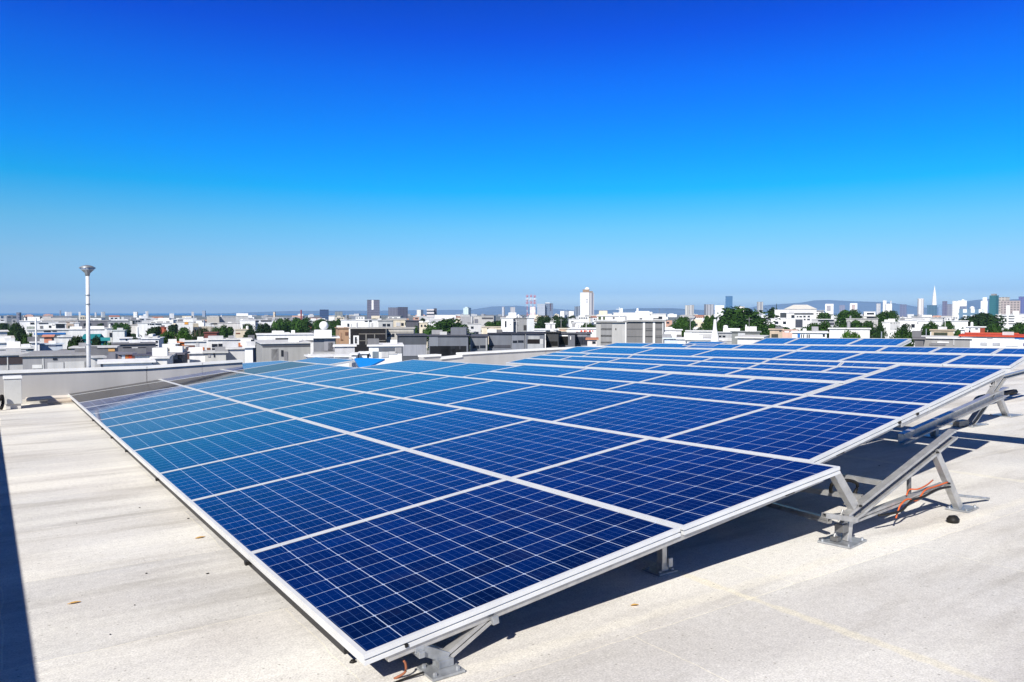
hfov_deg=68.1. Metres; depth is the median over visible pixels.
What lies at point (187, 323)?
house
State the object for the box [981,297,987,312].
tower
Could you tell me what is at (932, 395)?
solar panel
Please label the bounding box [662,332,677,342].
house
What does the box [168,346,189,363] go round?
house
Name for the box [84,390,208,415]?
solar panel
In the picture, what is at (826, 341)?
solar panel
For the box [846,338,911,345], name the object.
solar panel
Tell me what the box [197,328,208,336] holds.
tree
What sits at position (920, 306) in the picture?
tower
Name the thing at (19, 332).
tree
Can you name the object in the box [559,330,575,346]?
house
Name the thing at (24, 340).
tree
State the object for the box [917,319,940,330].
house
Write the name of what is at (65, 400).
conduit pipe
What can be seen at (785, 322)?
house
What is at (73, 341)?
tree
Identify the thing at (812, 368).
solar panel
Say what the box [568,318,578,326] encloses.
house
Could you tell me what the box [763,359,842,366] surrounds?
solar panel
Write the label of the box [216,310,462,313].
hills
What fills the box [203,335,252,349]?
house
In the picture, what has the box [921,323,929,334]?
tree
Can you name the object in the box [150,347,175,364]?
house
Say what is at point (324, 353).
house
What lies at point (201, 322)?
house
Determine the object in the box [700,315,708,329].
tree
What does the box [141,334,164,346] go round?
house
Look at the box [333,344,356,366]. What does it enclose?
house
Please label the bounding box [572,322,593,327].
house
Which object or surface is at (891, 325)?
house
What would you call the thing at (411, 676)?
cable
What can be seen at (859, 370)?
solar panel
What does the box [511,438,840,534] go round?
solar panel
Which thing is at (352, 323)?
house
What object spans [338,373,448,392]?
solar panel
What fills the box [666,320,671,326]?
house
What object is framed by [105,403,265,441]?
solar panel
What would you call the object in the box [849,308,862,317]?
tree
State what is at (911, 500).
cable
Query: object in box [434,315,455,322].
house
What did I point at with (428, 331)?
tree
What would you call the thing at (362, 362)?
blue sheet
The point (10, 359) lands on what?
house
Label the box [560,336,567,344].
doorway
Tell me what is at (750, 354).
solar panel
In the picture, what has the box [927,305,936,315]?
tower
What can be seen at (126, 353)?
house
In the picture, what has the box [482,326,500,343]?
house
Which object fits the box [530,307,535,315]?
tower
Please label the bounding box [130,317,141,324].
house
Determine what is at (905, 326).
tree
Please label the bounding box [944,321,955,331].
tree
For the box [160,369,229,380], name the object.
solar panel
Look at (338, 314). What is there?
tower
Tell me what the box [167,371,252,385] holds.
solar panel
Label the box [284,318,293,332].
tree
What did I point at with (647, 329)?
house
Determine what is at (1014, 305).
tower
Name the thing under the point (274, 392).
solar panel
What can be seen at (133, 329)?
house
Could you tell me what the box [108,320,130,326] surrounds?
house
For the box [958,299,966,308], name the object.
tower
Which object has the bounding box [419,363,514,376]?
solar panel
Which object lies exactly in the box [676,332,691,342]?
house
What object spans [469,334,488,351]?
house
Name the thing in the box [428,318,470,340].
tree
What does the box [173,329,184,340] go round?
tree
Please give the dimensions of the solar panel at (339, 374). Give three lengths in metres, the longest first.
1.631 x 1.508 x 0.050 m
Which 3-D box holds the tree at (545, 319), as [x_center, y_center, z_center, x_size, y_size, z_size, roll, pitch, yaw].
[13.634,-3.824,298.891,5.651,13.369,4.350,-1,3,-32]
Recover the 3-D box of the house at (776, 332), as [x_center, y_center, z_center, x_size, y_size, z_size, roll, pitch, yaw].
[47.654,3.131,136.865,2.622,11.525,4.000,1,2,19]
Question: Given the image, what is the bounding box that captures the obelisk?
[710,319,718,340]
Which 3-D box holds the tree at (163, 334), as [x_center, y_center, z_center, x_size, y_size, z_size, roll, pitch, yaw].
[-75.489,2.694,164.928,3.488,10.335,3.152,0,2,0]
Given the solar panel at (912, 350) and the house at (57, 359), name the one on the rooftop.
the solar panel at (912, 350)
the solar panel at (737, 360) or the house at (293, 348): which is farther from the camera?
the house at (293, 348)
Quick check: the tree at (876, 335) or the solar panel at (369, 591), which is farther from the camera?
the tree at (876, 335)
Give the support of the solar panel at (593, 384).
on the rooftop
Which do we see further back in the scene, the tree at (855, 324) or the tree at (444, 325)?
the tree at (444, 325)
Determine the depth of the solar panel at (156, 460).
8.79 m
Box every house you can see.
[0,330,9,335]
[0,336,14,346]
[0,341,34,352]
[0,348,26,369]
[4,315,15,321]
[19,317,40,333]
[19,348,85,369]
[27,329,69,342]
[27,337,40,350]
[37,322,57,328]
[39,341,63,350]
[40,318,68,321]
[41,320,76,322]
[42,335,55,342]
[54,323,66,328]
[57,336,72,348]
[66,320,73,328]
[67,326,104,337]
[68,343,119,358]
[76,316,107,327]
[82,334,103,342]
[85,346,107,366]
[97,358,155,366]
[100,337,109,344]
[105,324,111,341]
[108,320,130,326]
[109,315,119,319]
[109,340,157,356]
[111,328,126,341]
[115,348,136,358]
[118,337,141,341]
[123,323,137,333]
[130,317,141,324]
[132,348,151,358]
[136,316,153,322]
[137,321,171,341]
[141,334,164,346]
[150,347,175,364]
[154,318,176,323]
[160,325,165,332]
[162,344,175,351]
[168,339,179,345]
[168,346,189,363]
[173,323,213,337]
[176,319,192,337]
[177,339,184,345]
[183,337,207,362]
[188,347,204,362]
[193,320,204,325]
[202,347,227,361]
[203,324,218,337]
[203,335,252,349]
[206,316,219,325]
[211,322,239,337]
[220,315,235,322]
[223,342,244,362]
[235,326,248,337]
[236,313,248,322]
[239,319,255,328]
[241,339,255,362]
[246,316,275,336]
[248,335,256,361]
[254,336,311,361]
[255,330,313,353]
[265,317,282,319]
[304,354,333,358]
[309,330,339,351]
[313,352,334,357]
[329,315,334,320]
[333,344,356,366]
[333,354,350,366]
[335,316,343,320]
[335,326,348,343]
[341,315,368,343]
[349,322,386,367]
[350,352,359,366]
[357,351,368,357]
[365,318,381,326]
[367,338,403,364]
[378,320,392,327]
[386,327,415,342]
[388,316,402,317]
[392,319,404,326]
[396,333,427,360]
[405,320,419,328]
[419,321,428,347]
[423,317,441,321]
[428,327,470,355]
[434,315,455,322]
[461,313,472,326]
[467,322,480,333]
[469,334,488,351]
[474,314,495,332]
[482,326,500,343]
[487,329,511,350]
[500,313,515,331]
[510,319,524,349]
[513,314,526,348]
[524,332,545,348]
[526,316,534,331]
[533,324,558,347]
[545,315,555,327]
[545,320,560,347]
[558,328,569,331]
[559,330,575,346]
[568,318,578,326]
[569,324,595,336]
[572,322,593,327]
[575,332,591,346]
[576,315,588,321]
[586,337,598,345]
[590,316,596,323]
[594,307,624,345]
[597,311,624,320]
[613,308,658,342]
[624,316,666,342]
[650,312,665,326]
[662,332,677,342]
[665,327,682,336]
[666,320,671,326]
[667,314,676,316]
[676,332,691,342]
[685,318,712,337]
[685,335,723,342]
[693,319,702,326]
[718,325,739,343]
[730,317,761,343]
[735,335,769,343]
[768,326,783,337]
[770,317,791,328]
[775,310,788,317]
[782,329,797,337]
[785,305,816,318]
[786,313,813,330]
[790,327,828,337]
[811,315,834,327]
[816,310,824,316]
[828,321,870,337]
[846,316,878,331]
[863,311,875,315]
[882,319,900,337]
[898,319,917,346]
[911,314,930,319]
[912,331,925,346]
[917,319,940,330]
[921,335,972,346]
[929,318,954,335]
[931,317,944,325]
[941,316,951,320]
[949,320,967,333]
[959,332,1023,347]
[964,322,985,332]
[965,332,1018,333]
[996,305,1021,329]
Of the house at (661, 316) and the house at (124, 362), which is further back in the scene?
the house at (661, 316)
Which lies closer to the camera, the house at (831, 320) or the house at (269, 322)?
the house at (831, 320)
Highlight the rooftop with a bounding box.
[0,363,1023,681]
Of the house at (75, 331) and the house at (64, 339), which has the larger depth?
the house at (75, 331)
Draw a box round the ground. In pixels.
[0,315,952,353]
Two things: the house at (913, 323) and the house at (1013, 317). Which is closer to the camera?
the house at (913, 323)
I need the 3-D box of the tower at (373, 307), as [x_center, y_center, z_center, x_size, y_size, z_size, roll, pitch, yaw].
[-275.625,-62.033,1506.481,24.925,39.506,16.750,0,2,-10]
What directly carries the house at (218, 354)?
on the ground
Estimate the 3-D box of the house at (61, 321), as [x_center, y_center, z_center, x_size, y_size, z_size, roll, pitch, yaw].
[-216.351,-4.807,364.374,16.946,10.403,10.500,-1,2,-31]
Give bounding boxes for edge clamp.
[244,560,251,565]
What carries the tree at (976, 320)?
on the ground
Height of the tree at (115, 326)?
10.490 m
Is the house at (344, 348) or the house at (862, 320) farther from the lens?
the house at (862, 320)
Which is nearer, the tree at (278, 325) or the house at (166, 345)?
the house at (166, 345)
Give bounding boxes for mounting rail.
[71,399,349,653]
[385,481,822,661]
[821,428,892,463]
[897,376,1001,426]
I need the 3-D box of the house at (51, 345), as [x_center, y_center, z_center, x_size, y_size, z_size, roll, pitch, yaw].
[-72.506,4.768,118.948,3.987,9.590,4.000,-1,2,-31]
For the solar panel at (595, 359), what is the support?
on the rooftop
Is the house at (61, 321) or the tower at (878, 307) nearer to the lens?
the house at (61, 321)
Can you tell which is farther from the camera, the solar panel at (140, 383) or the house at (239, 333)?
the house at (239, 333)
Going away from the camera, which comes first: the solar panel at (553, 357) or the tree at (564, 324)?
the solar panel at (553, 357)
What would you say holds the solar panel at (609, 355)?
on the panel foot
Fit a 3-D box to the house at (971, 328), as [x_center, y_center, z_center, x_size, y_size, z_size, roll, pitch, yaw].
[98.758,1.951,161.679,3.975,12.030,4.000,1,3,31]
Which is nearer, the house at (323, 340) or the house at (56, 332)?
the house at (323, 340)
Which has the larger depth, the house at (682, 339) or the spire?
the spire
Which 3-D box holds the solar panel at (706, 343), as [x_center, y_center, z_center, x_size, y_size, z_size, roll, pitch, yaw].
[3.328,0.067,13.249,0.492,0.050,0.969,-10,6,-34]
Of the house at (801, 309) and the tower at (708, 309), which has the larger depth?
the tower at (708, 309)
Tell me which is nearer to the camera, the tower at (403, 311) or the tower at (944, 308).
the tower at (403, 311)
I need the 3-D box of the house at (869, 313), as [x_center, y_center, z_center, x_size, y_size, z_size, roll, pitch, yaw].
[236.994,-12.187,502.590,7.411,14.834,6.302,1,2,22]
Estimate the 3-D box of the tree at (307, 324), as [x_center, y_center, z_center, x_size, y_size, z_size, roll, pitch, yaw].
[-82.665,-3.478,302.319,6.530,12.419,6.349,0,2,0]
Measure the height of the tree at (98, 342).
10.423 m
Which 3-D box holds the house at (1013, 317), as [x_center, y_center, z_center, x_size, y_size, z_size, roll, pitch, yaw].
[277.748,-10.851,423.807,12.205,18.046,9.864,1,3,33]
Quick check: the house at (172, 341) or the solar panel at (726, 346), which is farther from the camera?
the house at (172, 341)
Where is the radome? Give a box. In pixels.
[319,321,327,329]
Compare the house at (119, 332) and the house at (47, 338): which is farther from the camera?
the house at (119, 332)
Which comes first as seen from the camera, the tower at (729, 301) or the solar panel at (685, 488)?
the solar panel at (685, 488)
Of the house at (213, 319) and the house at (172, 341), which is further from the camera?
the house at (213, 319)
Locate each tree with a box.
[0,323,8,329]
[7,322,16,335]
[12,322,25,344]
[21,333,27,343]
[67,336,79,349]
[74,335,84,345]
[90,334,98,344]
[95,336,101,344]
[112,322,120,334]
[123,323,131,332]
[124,328,131,336]
[145,326,158,335]
[155,326,161,335]
[159,331,171,343]
[167,332,175,338]
[169,324,177,336]
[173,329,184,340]
[181,330,192,339]
[190,327,202,339]
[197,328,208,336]
[209,326,219,331]
[215,324,227,337]
[227,327,233,335]
[240,323,255,330]
[244,329,255,337]
[256,323,269,332]
[263,322,274,332]
[271,318,286,331]
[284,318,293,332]
[287,317,303,332]
[298,317,313,332]
[311,319,319,330]
[317,318,331,329]
[328,320,338,331]
[422,324,439,342]
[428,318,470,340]
[481,321,495,333]
[490,320,500,325]
[534,315,542,327]
[541,315,549,327]
[549,314,561,327]
[560,316,567,327]
[580,323,592,327]
[672,316,689,329]
[675,322,685,336]
[679,316,694,329]
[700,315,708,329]
[704,315,714,329]
[715,306,780,333]
[716,320,723,335]
[718,313,748,330]
[743,318,774,334]
[757,328,769,337]
[768,307,776,319]
[805,323,818,330]
[815,320,831,337]
[816,312,836,323]
[833,321,850,327]
[835,310,855,326]
[840,329,852,337]
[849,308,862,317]
[850,320,865,327]
[851,331,860,337]
[861,321,875,337]
[873,325,880,337]
[874,310,895,326]
[878,323,887,337]
[888,310,899,321]
[889,328,905,346]
[894,323,914,339]
[903,331,914,346]
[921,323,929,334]
[924,320,939,334]
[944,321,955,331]
[954,329,960,335]
[959,313,990,328]
[973,312,1006,332]
[985,322,1001,332]
[1007,322,1023,333]
[1009,327,1018,332]
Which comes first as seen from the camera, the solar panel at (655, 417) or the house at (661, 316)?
the solar panel at (655, 417)
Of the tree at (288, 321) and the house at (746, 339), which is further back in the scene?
the tree at (288, 321)
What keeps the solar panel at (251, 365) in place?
on the rooftop
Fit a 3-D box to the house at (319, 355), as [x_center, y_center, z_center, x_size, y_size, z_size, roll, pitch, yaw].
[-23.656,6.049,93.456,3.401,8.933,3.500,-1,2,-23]
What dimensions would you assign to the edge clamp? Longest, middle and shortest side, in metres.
0.037 x 0.036 x 0.025 m
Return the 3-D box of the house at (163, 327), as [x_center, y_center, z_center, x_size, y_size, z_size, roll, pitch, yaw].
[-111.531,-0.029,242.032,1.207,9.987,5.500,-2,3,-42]
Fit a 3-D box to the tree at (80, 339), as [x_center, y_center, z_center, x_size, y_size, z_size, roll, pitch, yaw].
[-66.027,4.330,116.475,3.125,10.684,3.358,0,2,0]
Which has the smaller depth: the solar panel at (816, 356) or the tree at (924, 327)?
the solar panel at (816, 356)
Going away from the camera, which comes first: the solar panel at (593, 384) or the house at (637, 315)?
the solar panel at (593, 384)
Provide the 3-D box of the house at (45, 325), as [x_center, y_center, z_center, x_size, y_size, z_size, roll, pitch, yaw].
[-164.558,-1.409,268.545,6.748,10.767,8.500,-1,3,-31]
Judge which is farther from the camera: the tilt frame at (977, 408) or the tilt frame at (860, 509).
the tilt frame at (977, 408)
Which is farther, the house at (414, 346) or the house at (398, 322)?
the house at (398, 322)
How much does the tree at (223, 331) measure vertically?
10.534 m
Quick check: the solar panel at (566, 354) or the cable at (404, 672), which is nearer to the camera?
the cable at (404, 672)
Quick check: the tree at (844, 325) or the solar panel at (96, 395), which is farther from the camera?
the tree at (844, 325)
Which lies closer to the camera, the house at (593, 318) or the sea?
the house at (593, 318)
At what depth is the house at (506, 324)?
210.00 m
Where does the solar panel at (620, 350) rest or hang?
on the rooftop
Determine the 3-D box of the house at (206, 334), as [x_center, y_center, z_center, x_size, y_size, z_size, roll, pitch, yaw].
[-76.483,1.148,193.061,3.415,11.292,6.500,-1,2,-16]
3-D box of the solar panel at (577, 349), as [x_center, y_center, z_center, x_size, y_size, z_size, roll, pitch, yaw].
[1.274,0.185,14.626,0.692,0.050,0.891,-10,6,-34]
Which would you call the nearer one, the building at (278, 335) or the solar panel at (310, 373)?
the solar panel at (310, 373)
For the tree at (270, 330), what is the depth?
250.37 m
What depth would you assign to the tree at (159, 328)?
229.92 m
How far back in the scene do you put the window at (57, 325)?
261.87 m
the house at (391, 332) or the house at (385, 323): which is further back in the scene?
the house at (385, 323)
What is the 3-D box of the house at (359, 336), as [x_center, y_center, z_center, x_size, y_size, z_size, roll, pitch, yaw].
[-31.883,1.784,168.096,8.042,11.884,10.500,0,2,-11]
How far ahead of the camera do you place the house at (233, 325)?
400.58 m
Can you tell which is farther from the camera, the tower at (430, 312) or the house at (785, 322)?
the tower at (430, 312)
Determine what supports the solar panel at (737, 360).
on the rooftop
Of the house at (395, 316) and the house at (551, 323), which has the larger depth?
the house at (395, 316)
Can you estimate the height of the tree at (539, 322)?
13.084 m
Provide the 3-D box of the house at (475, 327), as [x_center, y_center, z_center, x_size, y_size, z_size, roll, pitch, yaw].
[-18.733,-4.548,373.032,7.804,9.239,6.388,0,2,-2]
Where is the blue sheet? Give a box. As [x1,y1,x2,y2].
[354,358,384,367]
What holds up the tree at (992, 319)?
on the ground
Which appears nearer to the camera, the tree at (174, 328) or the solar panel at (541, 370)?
the solar panel at (541, 370)
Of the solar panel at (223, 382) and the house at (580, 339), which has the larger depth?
the house at (580, 339)
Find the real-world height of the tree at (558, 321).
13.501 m
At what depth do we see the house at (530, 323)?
210.98 m
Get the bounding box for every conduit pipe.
[26,395,69,401]
[47,398,72,403]
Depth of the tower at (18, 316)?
899.69 m
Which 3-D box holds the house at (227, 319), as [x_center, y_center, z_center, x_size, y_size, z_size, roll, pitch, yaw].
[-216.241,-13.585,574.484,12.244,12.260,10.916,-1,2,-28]
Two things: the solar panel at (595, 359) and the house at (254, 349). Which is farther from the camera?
the house at (254, 349)
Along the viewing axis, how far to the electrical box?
16.05 m
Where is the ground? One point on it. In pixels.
(257, 317)
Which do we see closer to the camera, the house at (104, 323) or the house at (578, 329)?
the house at (578, 329)
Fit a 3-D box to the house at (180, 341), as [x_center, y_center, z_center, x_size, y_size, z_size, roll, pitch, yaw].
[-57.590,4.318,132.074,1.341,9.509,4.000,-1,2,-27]
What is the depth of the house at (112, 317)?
962.34 m
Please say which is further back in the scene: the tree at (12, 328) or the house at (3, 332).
the tree at (12, 328)
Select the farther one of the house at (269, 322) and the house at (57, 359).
the house at (269, 322)
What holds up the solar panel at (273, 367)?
on the rooftop
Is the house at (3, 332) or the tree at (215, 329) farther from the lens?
the tree at (215, 329)
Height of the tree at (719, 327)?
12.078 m
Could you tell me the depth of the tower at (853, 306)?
1498.21 m
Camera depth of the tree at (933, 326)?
179.22 m
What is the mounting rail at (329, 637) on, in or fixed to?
on the rooftop
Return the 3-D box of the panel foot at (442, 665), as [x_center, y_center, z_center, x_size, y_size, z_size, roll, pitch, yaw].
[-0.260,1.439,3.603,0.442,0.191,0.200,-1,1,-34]
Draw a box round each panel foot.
[412,615,498,681]
[642,547,677,576]
[922,429,939,437]
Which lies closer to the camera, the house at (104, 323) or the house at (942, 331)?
the house at (942, 331)
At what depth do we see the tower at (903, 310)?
1498.52 m
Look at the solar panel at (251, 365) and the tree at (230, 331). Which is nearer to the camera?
the solar panel at (251, 365)
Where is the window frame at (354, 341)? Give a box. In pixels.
[353,336,358,344]
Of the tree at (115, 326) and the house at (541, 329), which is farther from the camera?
the tree at (115, 326)
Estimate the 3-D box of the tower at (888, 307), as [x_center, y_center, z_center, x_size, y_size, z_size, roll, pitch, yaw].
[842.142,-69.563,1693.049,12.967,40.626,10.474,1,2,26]
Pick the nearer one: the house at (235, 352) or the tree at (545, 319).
the house at (235, 352)
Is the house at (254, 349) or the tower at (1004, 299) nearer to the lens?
the house at (254, 349)
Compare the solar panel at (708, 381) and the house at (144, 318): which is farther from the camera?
the house at (144, 318)
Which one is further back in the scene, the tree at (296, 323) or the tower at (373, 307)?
the tower at (373, 307)
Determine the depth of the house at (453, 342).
122.09 m
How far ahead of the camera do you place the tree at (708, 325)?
204.01 m
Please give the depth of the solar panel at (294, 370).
17.11 m
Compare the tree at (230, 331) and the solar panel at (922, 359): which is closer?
the solar panel at (922, 359)
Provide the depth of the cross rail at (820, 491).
6.01 m
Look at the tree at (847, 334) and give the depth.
114.54 m
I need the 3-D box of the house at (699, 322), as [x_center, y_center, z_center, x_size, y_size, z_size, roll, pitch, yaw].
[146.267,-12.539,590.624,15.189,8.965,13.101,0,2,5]
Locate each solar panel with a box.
[68,379,162,395]
[70,381,180,404]
[78,386,194,409]
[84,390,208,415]
[91,394,222,422]
[98,398,239,429]
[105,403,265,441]
[118,410,296,454]
[132,419,346,477]
[158,433,404,506]
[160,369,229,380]
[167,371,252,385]
[184,375,267,389]
[189,450,506,560]
[196,377,284,393]
[210,380,305,397]
[222,360,290,370]
[226,383,327,402]
[234,361,314,374]
[242,387,364,410]
[249,479,680,665]
[254,364,335,376]
[269,393,399,418]
[271,366,357,379]
[290,368,389,382]
[294,357,354,364]
[299,398,462,433]
[309,371,415,387]
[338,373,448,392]
[350,408,531,449]
[360,359,465,372]
[366,376,492,397]
[403,380,539,404]
[408,419,647,478]
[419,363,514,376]
[446,385,649,421]
[464,371,634,389]
[493,365,587,375]
[506,358,597,367]
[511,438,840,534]
[529,355,571,359]
[544,352,590,355]
[553,395,771,439]
[557,346,603,352]
[559,368,671,382]
[560,356,619,361]
[579,347,653,354]
[582,353,631,357]
[585,362,660,371]
[602,343,652,347]
[604,382,806,405]
[608,358,699,365]
[628,355,713,360]
[633,348,714,356]
[639,373,754,388]
[642,343,694,348]
[643,365,744,375]
[660,406,900,462]
[682,341,726,345]
[685,344,743,349]
[687,361,759,368]
[691,349,794,358]
[704,357,769,362]
[722,378,838,394]
[725,368,867,384]
[732,344,809,350]
[747,363,836,371]
[752,338,797,344]
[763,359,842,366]
[773,351,863,360]
[774,395,929,422]
[784,338,862,345]
[797,345,886,352]
[809,379,971,409]
[822,366,884,374]
[839,353,963,365]
[839,362,899,369]
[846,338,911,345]
[860,365,1005,388]
[876,346,940,353]
[929,347,1001,354]
[943,355,1023,370]
[992,348,1023,355]
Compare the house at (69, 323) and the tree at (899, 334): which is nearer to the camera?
the tree at (899, 334)
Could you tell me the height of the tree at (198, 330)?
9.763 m
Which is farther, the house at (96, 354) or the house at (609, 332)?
the house at (609, 332)
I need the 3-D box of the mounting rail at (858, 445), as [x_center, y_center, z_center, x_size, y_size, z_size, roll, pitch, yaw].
[2.658,0.828,5.954,1.393,0.040,0.174,-10,6,-34]
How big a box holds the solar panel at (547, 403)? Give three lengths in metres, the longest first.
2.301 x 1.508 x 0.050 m
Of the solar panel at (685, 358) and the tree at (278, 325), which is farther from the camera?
the tree at (278, 325)
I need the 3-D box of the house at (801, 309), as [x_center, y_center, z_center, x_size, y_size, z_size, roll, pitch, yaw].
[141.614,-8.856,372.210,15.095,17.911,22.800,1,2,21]
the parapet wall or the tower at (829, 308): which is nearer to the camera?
the parapet wall
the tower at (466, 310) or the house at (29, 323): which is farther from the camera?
the tower at (466, 310)
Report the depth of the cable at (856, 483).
5.89 m
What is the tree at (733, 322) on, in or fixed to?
on the ground
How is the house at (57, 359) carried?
on the ground
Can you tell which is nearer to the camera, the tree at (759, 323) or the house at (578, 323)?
the tree at (759, 323)
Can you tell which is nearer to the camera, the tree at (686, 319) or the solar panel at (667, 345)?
the solar panel at (667, 345)
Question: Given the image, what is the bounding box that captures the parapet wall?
[0,345,603,404]
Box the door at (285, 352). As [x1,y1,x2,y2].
[284,351,287,360]
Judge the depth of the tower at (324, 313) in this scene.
1499.41 m
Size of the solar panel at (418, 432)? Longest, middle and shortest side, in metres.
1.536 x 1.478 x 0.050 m
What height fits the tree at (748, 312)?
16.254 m
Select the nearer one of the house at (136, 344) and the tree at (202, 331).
the house at (136, 344)
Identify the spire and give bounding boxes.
[932,286,936,304]
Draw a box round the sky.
[0,0,1023,312]
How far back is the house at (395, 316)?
986.38 m
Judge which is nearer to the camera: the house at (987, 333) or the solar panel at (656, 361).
the solar panel at (656, 361)
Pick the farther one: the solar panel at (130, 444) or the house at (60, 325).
the house at (60, 325)
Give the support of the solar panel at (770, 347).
on the rooftop
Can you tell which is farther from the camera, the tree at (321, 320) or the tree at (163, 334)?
the tree at (321, 320)
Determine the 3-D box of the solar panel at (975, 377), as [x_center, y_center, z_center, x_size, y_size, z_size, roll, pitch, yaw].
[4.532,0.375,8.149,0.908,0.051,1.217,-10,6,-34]
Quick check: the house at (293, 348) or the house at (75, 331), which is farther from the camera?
the house at (75, 331)
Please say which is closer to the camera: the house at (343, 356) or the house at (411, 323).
the house at (343, 356)
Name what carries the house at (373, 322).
on the ground
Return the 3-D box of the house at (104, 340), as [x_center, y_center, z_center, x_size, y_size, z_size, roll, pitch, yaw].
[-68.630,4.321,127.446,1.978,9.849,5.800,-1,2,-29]
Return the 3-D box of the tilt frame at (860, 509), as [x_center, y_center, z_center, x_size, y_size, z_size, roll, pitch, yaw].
[3.171,1.101,6.040,2.536,0.695,0.279,-1,1,-34]
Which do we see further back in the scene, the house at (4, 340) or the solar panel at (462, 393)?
the house at (4, 340)
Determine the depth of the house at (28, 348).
98.03 m
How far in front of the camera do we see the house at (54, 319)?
516.85 m
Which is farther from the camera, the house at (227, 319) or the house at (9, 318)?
the house at (9, 318)
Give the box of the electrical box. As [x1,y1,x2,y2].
[3,375,21,408]
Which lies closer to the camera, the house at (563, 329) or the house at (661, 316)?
the house at (563, 329)
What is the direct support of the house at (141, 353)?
on the ground
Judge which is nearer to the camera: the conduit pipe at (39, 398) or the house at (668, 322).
the conduit pipe at (39, 398)
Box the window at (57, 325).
[56,324,64,327]
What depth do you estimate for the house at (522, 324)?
211.98 m
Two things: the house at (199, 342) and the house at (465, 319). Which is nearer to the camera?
the house at (199, 342)
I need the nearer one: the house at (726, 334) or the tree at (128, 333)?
the house at (726, 334)
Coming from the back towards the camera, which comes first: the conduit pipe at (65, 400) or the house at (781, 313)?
the house at (781, 313)
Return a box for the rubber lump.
[946,515,959,523]
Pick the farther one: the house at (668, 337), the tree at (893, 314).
the tree at (893, 314)
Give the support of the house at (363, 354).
on the ground
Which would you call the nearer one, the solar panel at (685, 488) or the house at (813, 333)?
the solar panel at (685, 488)
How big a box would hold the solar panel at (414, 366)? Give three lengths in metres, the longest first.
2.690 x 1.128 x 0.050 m
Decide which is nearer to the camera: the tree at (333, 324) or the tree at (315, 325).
the tree at (333, 324)
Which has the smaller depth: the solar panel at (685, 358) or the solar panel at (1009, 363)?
the solar panel at (1009, 363)
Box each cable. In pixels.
[0,394,4,409]
[394,660,406,678]
[394,671,423,681]
[829,479,858,493]
[878,486,950,515]
[895,481,947,517]
[906,479,932,495]
[973,389,1017,399]
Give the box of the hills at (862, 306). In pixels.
[437,299,1018,314]
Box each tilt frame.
[817,429,989,548]
[897,374,1022,444]
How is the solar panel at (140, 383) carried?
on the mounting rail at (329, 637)
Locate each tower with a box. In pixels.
[16,312,21,323]
[320,310,328,319]
[335,312,342,316]
[367,300,379,318]
[388,307,397,315]
[398,307,407,318]
[417,310,422,315]
[427,309,433,316]
[463,307,470,315]
[510,307,514,312]
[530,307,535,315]
[537,304,544,315]
[545,303,552,317]
[580,287,589,314]
[589,291,593,314]
[685,305,688,314]
[690,305,693,314]
[704,304,713,315]
[715,305,723,315]
[725,296,732,308]
[757,302,762,314]
[825,304,833,313]
[839,305,844,312]
[850,303,856,310]
[876,303,880,314]
[883,300,886,314]
[886,301,891,311]
[900,304,906,316]
[917,299,923,316]
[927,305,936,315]
[938,305,941,315]
[942,301,946,315]
[947,304,951,319]
[952,301,957,318]
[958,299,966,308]
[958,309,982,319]
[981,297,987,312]
[989,294,998,314]
[999,297,1009,313]
[1001,301,1019,313]
[1019,297,1023,313]
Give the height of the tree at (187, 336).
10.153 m
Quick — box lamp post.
[79,265,95,367]
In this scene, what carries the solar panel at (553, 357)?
on the rooftop
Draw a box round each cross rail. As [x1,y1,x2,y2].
[766,502,831,523]
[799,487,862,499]
[842,474,882,484]
[990,369,1023,383]
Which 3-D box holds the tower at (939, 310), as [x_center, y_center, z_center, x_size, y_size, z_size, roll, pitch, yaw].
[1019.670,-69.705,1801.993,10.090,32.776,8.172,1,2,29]
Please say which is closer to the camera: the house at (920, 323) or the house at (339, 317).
the house at (920, 323)
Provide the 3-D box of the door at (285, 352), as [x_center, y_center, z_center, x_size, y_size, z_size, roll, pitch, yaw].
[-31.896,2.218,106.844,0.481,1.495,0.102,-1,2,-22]
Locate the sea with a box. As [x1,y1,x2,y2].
[0,313,425,314]
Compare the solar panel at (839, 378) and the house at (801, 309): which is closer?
the solar panel at (839, 378)
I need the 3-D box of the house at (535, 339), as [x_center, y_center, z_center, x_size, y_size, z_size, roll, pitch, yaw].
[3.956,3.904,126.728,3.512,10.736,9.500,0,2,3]
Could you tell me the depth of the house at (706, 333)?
135.00 m
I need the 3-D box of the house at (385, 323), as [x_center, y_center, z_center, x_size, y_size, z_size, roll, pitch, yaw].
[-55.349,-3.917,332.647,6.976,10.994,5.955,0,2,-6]
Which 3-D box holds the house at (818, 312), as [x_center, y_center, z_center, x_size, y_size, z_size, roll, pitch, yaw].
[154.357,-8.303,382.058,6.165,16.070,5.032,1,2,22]
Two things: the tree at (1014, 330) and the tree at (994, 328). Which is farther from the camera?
the tree at (1014, 330)
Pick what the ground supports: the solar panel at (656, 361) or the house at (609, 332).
the house at (609, 332)
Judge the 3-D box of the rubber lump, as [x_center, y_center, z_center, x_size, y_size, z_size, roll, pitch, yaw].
[3.519,1.418,6.038,0.115,0.050,0.091,-1,1,-34]
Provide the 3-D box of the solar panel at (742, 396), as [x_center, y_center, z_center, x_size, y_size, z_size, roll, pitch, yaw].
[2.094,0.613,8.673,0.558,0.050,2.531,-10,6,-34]
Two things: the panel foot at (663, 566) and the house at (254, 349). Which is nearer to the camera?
the panel foot at (663, 566)
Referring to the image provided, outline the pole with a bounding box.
[35,318,36,350]
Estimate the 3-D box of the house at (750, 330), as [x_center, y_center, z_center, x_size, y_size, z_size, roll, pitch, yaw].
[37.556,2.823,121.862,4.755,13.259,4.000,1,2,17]

